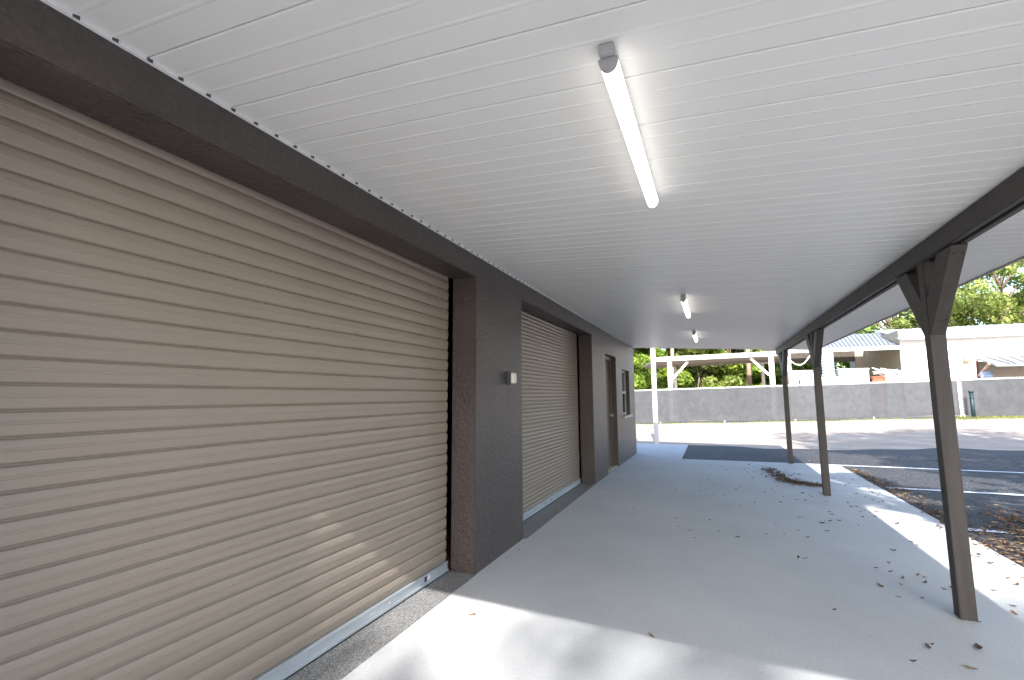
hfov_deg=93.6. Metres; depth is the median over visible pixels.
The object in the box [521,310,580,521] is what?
roll up door
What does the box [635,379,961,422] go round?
wall
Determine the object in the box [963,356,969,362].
wall lamp
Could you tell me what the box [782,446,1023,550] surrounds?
leaf litter
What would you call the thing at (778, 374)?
tree
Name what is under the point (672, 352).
wooden pole
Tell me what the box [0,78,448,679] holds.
roll up door
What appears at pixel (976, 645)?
fallen leaf
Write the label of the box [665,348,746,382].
tree
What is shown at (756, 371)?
tree
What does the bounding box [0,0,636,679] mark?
garage building
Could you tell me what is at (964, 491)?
road marking
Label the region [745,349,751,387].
wooden pole
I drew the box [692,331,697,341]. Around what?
ceiling light
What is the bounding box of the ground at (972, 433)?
[446,411,1023,570]
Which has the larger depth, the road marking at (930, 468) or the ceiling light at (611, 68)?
the road marking at (930, 468)
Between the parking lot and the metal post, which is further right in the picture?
the parking lot
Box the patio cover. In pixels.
[40,0,1023,621]
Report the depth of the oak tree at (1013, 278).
43.74 m
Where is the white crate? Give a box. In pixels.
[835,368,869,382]
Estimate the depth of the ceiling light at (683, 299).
5.61 m
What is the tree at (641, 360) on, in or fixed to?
on the ground at (972, 433)
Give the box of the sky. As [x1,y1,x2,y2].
[662,267,1023,368]
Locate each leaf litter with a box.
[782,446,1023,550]
[832,467,1023,566]
[967,504,1023,563]
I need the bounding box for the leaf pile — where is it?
[757,467,831,486]
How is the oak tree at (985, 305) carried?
on the ground at (972, 433)
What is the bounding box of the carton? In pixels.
[870,376,884,383]
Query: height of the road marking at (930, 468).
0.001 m
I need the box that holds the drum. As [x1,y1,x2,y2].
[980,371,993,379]
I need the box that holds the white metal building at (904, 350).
[744,323,1023,410]
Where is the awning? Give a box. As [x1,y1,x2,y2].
[977,355,1023,376]
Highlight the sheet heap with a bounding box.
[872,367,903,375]
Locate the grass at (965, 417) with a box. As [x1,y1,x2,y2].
[636,415,1023,424]
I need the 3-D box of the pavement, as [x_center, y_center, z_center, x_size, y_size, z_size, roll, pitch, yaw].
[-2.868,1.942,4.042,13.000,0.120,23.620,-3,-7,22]
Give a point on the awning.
(1008, 360)
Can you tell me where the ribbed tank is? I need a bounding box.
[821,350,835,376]
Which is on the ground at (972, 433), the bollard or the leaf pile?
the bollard
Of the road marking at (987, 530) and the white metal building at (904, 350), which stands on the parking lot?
the road marking at (987, 530)
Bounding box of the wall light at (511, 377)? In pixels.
[507,371,516,384]
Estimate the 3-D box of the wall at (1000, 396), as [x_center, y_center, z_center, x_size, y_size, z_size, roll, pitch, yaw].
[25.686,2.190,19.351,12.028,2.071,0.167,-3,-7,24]
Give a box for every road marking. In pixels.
[840,465,1023,472]
[886,487,1023,495]
[968,528,1014,533]
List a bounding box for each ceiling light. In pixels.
[598,41,657,207]
[680,295,690,317]
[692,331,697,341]
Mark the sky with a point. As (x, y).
(1008, 289)
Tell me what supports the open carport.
on the ground at (972, 433)
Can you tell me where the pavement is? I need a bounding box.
[341,443,1023,679]
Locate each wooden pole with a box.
[670,348,673,388]
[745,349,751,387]
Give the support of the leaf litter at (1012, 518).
on the parking lot
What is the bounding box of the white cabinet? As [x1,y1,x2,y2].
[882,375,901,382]
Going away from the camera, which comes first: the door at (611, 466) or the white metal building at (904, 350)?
the door at (611, 466)
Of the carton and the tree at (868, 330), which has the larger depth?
the tree at (868, 330)
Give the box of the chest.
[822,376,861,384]
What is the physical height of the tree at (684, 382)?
11.268 m
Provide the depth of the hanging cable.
30.73 m
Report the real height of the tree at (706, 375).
10.649 m
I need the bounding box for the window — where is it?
[622,371,632,417]
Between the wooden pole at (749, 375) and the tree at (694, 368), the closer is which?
the wooden pole at (749, 375)
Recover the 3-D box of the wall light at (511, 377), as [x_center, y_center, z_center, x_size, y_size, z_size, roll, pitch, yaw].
[0.000,0.359,4.538,0.074,0.125,0.090,-3,-7,22]
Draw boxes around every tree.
[633,348,667,390]
[633,348,694,388]
[643,348,700,384]
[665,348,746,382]
[665,348,746,389]
[696,349,769,388]
[729,349,812,386]
[821,326,875,375]
[871,309,919,332]
[916,259,1023,326]
[980,272,1023,318]
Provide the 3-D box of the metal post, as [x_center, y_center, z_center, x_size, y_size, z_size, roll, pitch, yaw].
[4.252,1.412,14.356,0.124,3.350,0.124,-3,-7,22]
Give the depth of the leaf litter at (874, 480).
5.71 m
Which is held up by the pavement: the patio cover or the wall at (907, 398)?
the patio cover
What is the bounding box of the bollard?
[968,391,975,416]
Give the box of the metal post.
[651,348,658,443]
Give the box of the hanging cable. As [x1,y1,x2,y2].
[788,355,809,365]
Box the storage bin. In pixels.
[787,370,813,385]
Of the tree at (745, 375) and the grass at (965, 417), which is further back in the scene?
the tree at (745, 375)
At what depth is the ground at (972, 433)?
16.39 m
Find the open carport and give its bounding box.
[643,351,778,388]
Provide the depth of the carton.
27.50 m
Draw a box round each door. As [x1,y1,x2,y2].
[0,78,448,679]
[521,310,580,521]
[605,356,617,472]
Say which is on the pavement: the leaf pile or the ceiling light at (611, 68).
the leaf pile
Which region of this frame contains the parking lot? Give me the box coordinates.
[682,445,1023,564]

